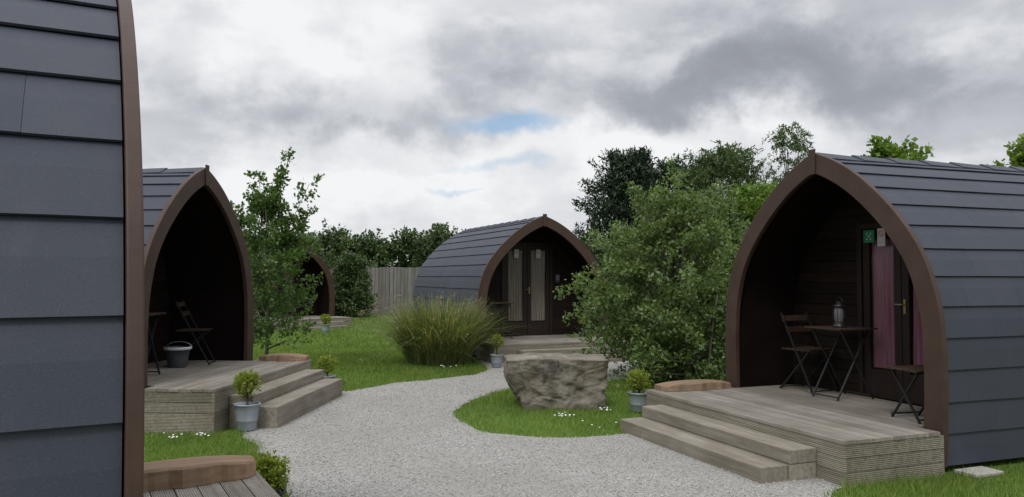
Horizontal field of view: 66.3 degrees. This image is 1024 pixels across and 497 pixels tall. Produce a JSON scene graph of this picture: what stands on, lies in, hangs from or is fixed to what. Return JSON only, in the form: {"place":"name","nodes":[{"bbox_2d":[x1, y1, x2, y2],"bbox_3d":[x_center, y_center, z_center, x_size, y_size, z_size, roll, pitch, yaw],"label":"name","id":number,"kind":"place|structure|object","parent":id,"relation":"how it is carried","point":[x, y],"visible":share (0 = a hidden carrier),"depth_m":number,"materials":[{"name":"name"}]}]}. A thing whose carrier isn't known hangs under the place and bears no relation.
{"place":"outdoors","nodes":[
{"label":"outdoors","id":0,"kind":"place"},
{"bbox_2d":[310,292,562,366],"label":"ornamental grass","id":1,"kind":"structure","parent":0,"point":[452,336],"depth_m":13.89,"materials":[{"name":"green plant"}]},
{"bbox_2d":[243,360,861,496],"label":"gravel path","id":2,"kind":"structure","parent":0,"point":[511,454],"depth_m":6.81,"materials":[{"name":"grey gravel"}]},
{"bbox_2d":[232,369,263,430],"bbox_3d":[-2.755,1.560,8.122,0.313,0.630,0.317,-2,-3,44],"label":"potted plant","id":3,"kind":"object","parent":2,"relation":"on","point":[246,414],"visible":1,"depth_m":8.05,"materials":[{"name":"green plant"}]},
{"bbox_2d":[488,333,504,367],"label":"potted plant","id":4,"kind":"object","parent":2,"relation":"on","point":[496,360],"visible":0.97,"depth_m":13.63,"materials":[{"name":"green plant"}]},
{"bbox_2d":[131,0,1023,266],"label":"sky","id":5,"kind":"structure","parent":0,"point":[418,114],"materials":[{"name":"grey"}]},
{"bbox_2d":[144,313,1023,496],"bbox_3d":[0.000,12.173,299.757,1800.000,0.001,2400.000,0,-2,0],"label":"ground","id":6,"kind":"structure","parent":0,"point":[1012,461],"depth_m":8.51,"materials":[{"name":"green plant"}]},
{"bbox_2d":[0,0,144,496],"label":"camping pod","id":7,"kind":"object","parent":6,"relation":"on","point":[72,343],"visible":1,"depth_m":2.09,"materials":[{"name":"wood"}]},
{"bbox_2d":[143,165,252,412],"bbox_3d":[-6.187,0.391,9.694,4.989,2.802,2.881,0,-2,5],"label":"camping pod","id":8,"kind":"object","parent":6,"relation":"on","point":[196,258],"visible":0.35,"depth_m":10.63,"materials":[{"name":"wood"}]},
{"bbox_2d":[143,471,279,496],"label":"wooden deck","id":9,"kind":"structure","parent":6,"relation":"on","point":[257,485],"depth_m":4.42,"materials":[{"name":"wood"}]},
{"bbox_2d":[144,455,255,490],"bbox_3d":[-1.940,1.313,4.580,0.860,0.112,0.276,1,-2,-29],"label":"wooden slab","id":10,"kind":"object","parent":9,"relation":"on","point":[181,473],"depth_m":4.56,"materials":[{"name":"brown wood"}]},
{"bbox_2d":[144,359,341,433],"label":"wooden deck","id":11,"kind":"structure","parent":6,"relation":"on","point":[193,395],"depth_m":8.48,"materials":[{"name":"grey wood"}]},
{"bbox_2d":[148,312,165,373],"bbox_3d":[-4.314,1.105,8.944,0.520,0.725,0.508,0,-2,-3],"label":"folding table","id":12,"kind":"object","parent":11,"relation":"on","point":[156,314],"visible":0.35,"depth_m":9.03,"materials":[{"name":"black metal"}]},
{"bbox_2d":[163,341,191,367],"bbox_3d":[-4.233,1.339,9.919,0.334,0.318,0.334,0,-2,0],"label":"bucket","id":13,"kind":"object","parent":11,"relation":"on","point":[177,356],"visible":1,"depth_m":9.81,"materials":[{"name":"metal"}]},
{"bbox_2d":[174,299,215,364],"bbox_3d":[-4.161,1.091,10.252,0.481,0.848,0.402,0,-2,-10],"label":"folding chair","id":14,"kind":"object","parent":11,"relation":"on","point":[184,313],"visible":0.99,"depth_m":10.18,"materials":[{"name":"black metal"}]},
{"bbox_2d":[259,353,308,360],"bbox_3d":[-3.125,1.484,10.697,0.640,0.082,0.276,0,-2,5],"label":"wooden slab","id":15,"kind":"object","parent":11,"relation":"on","point":[286,357],"depth_m":10.61,"materials":[{"name":"brown wood"}]},
{"bbox_2d":[254,449,291,496],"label":"potted plant","id":16,"kind":"object","parent":6,"relation":"on","point":[271,470],"visible":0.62,"depth_m":5.46,"materials":[{"name":"green plant"}]},
{"bbox_2d":[230,147,324,354],"bbox_3d":[-4.174,0.147,13.391,1.994,3.850,2.160,0,-2,0],"label":"birch tree","id":17,"kind":"object","parent":6,"relation":"on","point":[270,206],"visible":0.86,"depth_m":13.31,"materials":[{"name":"green plant"}]},
{"bbox_2d":[246,242,334,317],"bbox_3d":[-8.409,1.121,26.135,4.589,2.802,2.881,-2,-3,44],"label":"camping pod","id":18,"kind":"object","parent":6,"relation":"on","point":[324,302],"visible":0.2,"depth_m":25.57,"materials":[{"name":"wood"}]},
{"bbox_2d":[269,259,297,316],"bbox_3d":[-7.407,1.202,25.149,0.085,1.950,1.160,-2,-3,44],"label":"door","id":19,"kind":"structure","parent":18,"relation":"in","point":[296,275],"depth_m":25.37,"materials":[{"name":"brown wood"}]},
{"bbox_2d":[253,315,350,330],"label":"wooden deck","id":20,"kind":"structure","parent":6,"relation":"on","point":[337,322],"depth_m":24.04,"materials":[{"name":"grey wood"}]},
{"bbox_2d":[297,233,339,307],"bbox_3d":[-8.225,1.189,30.512,3.402,3.649,3.816,0,-2,0],"label":"round bush","id":21,"kind":"object","parent":6,"relation":"on","point":[324,258],"visible":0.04,"depth_m":30.67,"materials":[{"name":"green plant"}]},
{"bbox_2d":[318,314,332,333],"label":"potted plant","id":22,"kind":"object","parent":6,"relation":"on","point":[325,318],"visible":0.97,"depth_m":21.79,"materials":[{"name":"green plant"}]},
{"bbox_2d":[316,353,339,377],"bbox_3d":[-2.648,1.751,11.261,0.353,0.494,0.328,0,-2,0],"label":"potted plant","id":23,"kind":"object","parent":6,"relation":"on","point":[324,360],"visible":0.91,"depth_m":11.23,"materials":[{"name":"green plant"}]},
{"bbox_2d":[331,250,378,317],"bbox_3d":[-6.277,1.463,30.480,2.286,2.849,2.376,0,-2,0],"label":"round bush","id":24,"kind":"object","parent":6,"relation":"on","point":[350,275],"visible":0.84,"depth_m":30.09,"materials":[{"name":"green plant"}]},
{"bbox_2d":[164,365,616,437],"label":"daisy flowers","id":25,"kind":"object","parent":6,"relation":"on","point":[440,365],"visible":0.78,"depth_m":8.70,"materials":[{"name":"white flower petals"},{"name":"green leaf"}]},
{"bbox_2d":[241,218,610,267],"bbox_3d":[-3.160,0.850,36.542,23.156,4.608,4.835,0,-2,0],"label":"hedge","id":26,"kind":"object","parent":6,"relation":"on","point":[416,249],"visible":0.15,"depth_m":35.82,"materials":[{"name":"green plant"}]},
{"bbox_2d":[329,265,625,313],"bbox_3d":[0.080,1.740,33.029,18.160,2.050,0.140,0,-2,0],"label":"timber fence","id":27,"kind":"object","parent":6,"relation":"on","point":[388,282],"visible":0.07,"depth_m":32.97,"materials":[{"name":"wood"}]},
{"bbox_2d":[412,214,607,354],"bbox_3d":[-0.270,0.785,18.032,2.881,2.802,4.989,1,-2,-22],"label":"camping pod","id":28,"kind":"object","parent":6,"relation":"on","point":[526,267],"visible":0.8,"depth_m":16.60,"materials":[{"name":"wood"}]},
{"bbox_2d":[501,242,552,335],"bbox_3d":[0.319,0.848,16.521,1.160,1.950,0.116,1,-2,-22],"label":"door","id":29,"kind":"structure","parent":28,"relation":"in","point":[537,272],"depth_m":16.53,"materials":[{"name":"brown wood"}]},
{"bbox_2d":[477,334,631,362],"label":"wooden deck","id":30,"kind":"structure","parent":6,"relation":"on","point":[530,344],"depth_m":14.74,"materials":[{"name":"grey wood"}]},
{"bbox_2d":[487,302,513,338],"bbox_3d":[-0.275,1.441,15.659,0.489,0.725,0.500,1,-2,-22],"label":"folding table","id":31,"kind":"object","parent":30,"relation":"on","point":[503,303],"visible":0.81,"depth_m":15.54,"materials":[{"name":"black metal"}]},
{"bbox_2d":[503,352,608,409],"bbox_3d":[0.531,1.654,9.741,1.287,0.661,0.838,0,-2,0],"label":"boulder","id":32,"kind":"object","parent":6,"relation":"on","point":[548,380],"visible":0.92,"depth_m":9.38,"materials":[{"name":"stone"}]},
{"bbox_2d":[571,145,679,317],"bbox_3d":[4.352,-0.455,27.625,5.736,6.436,5.086,0,-2,0],"label":"conifer tree","id":33,"kind":"object","parent":6,"relation":"on","point":[628,167],"visible":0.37,"depth_m":26.97,"materials":[{"name":"green plant"}]},
{"bbox_2d":[625,367,653,411],"bbox_3d":[1.500,1.653,9.244,0.340,0.523,0.330,0,-2,0],"label":"potted plant","id":34,"kind":"object","parent":6,"relation":"on","point":[637,397],"visible":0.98,"depth_m":9.17,"materials":[{"name":"green plant"}]},
{"bbox_2d":[552,153,750,388],"bbox_3d":[2.459,0.400,12.071,3.732,3.826,3.598,0,-2,0],"label":"garden shrub","id":35,"kind":"object","parent":6,"relation":"on","point":[654,235],"visible":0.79,"depth_m":11.77,"materials":[{"name":"green plant"}]},
{"bbox_2d":[616,154,703,308],"bbox_3d":[5.861,-0.427,28.427,5.338,6.060,4.960,0,-2,0],"label":"conifer tree","id":36,"kind":"object","parent":6,"relation":"on","point":[663,167],"visible":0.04,"depth_m":28.09,"materials":[{"name":"green plant"}]},
{"bbox_2d":[606,269,729,391],"bbox_3d":[2.775,1.273,11.330,2.610,1.996,2.873,-2,-3,41],"label":"garden shrub","id":37,"kind":"object","parent":6,"relation":"on","point":[704,292],"visible":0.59,"depth_m":11.17,"materials":[{"name":"green plant"}]},
{"bbox_2d":[634,186,749,321],"bbox_3d":[5.250,0.375,21.296,3.815,4.240,4.282,1,-2,-22],"label":"broadleaf tree","id":38,"kind":"object","parent":6,"relation":"on","point":[731,223],"visible":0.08,"depth_m":21.11,"materials":[{"name":"green plant"}]},
{"bbox_2d":[650,139,777,267],"bbox_3d":[7.260,-0.630,27.119,6.058,6.373,6.110,0,-2,0],"label":"willow tree","id":39,"kind":"object","parent":6,"relation":"on","point":[729,159],"visible":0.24,"depth_m":26.50,"materials":[{"name":"green plant"}]},
{"bbox_2d":[679,179,779,282],"bbox_3d":[6.927,0.148,22.342,4.877,4.480,4.774,0,-2,0],"label":"broadleaf tree","id":40,"kind":"object","parent":6,"relation":"on","point":[751,198],"visible":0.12,"depth_m":22.11,"materials":[{"name":"green plant"}]},
{"bbox_2d":[620,384,944,486],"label":"wooden deck","id":41,"kind":"structure","parent":6,"relation":"on","point":[767,434],"depth_m":6.69,"materials":[{"name":"grey wood"}]},
{"bbox_2d":[655,379,730,391],"bbox_3d":[2.035,1.513,8.678,0.880,0.082,0.276,1,-2,-21],"label":"wooden slab","id":42,"kind":"object","parent":41,"relation":"on","point":[692,385],"depth_m":8.59,"materials":[{"name":"brown wood"}]},
{"bbox_2d":[779,312,838,393],"bbox_3d":[3.252,1.133,8.615,0.402,0.848,0.481,1,-2,-27],"label":"folding chair","id":43,"kind":"object","parent":41,"relation":"on","point":[808,349],"visible":0.94,"depth_m":8.64,"materials":[{"name":"black metal"}]},
{"bbox_2d":[805,325,877,400],"bbox_3d":[3.396,1.174,8.085,0.489,0.725,0.500,1,-2,-21],"label":"folding table","id":44,"kind":"object","parent":41,"relation":"on","point":[831,328],"visible":0.88,"depth_m":7.99,"materials":[{"name":"black metal"}]},
{"bbox_2d":[832,297,846,327],"bbox_3d":[3.371,0.654,8.072,0.150,0.313,0.150,1,-2,-21],"label":"lantern","id":45,"kind":"object","parent":44,"relation":"on","point":[839,322],"visible":1,"depth_m":8.03,"materials":[{"name":"black metal"}]},
{"bbox_2d":[884,365,923,423],"bbox_3d":[3.556,1.268,6.843,0.400,0.451,0.386,0,-2,-13],"label":"folding stool","id":46,"kind":"object","parent":41,"relation":"on","point":[917,369],"visible":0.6,"depth_m":6.83,"materials":[{"name":"black metal"}]},
{"bbox_2d":[757,121,813,183],"bbox_3d":[8.917,-0.835,25.705,2.997,6.683,2.605,1,-2,-18],"label":"weeping birch","id":47,"kind":"object","parent":6,"relation":"on","point":[798,145],"visible":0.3,"depth_m":25.57,"materials":[{"name":"green plant"}]},
{"bbox_2d":[725,149,1023,467],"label":"camping pod","id":48,"kind":"object","parent":6,"relation":"on","point":[918,262],"visible":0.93,"depth_m":7.69,"materials":[{"name":"wood"}]},
{"bbox_2d":[856,222,923,404],"bbox_3d":[3.863,0.619,7.759,0.116,1.790,1.100,1,-2,-21],"label":"door","id":49,"kind":"structure","parent":48,"relation":"in","point":[892,293],"depth_m":7.98,"materials":[{"name":"brown wood"}]},
{"bbox_2d":[860,134,934,160],"bbox_3d":[10.076,-0.302,20.027,4.269,5.218,4.153,1,-3,-36],"label":"broadleaf tree","id":50,"kind":"object","parent":6,"relation":"on","point":[885,148],"visible":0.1,"depth_m":19.80,"materials":[{"name":"green plant"}]},
{"bbox_2d":[954,466,1003,478],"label":"paving slab","id":51,"kind":"structure","parent":6,"relation":"on","point":[991,471],"depth_m":6.30,"materials":[{"name":"stone"}]},
{"bbox_2d":[987,133,1023,167],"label":"broadleaf tree","id":52,"kind":"object","parent":6,"relation":"on","point":[1016,158],"visible":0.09,"depth_m":17.93,"materials":[{"name":"green plant"}]},
{"bbox_2d":[578,318,589,336],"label":"potted plant","id":53,"kind":"object","parent":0,"point":[583,325],"visible":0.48,"depth_m":16.12,"materials":[{"name":"green plant"}]}
]}

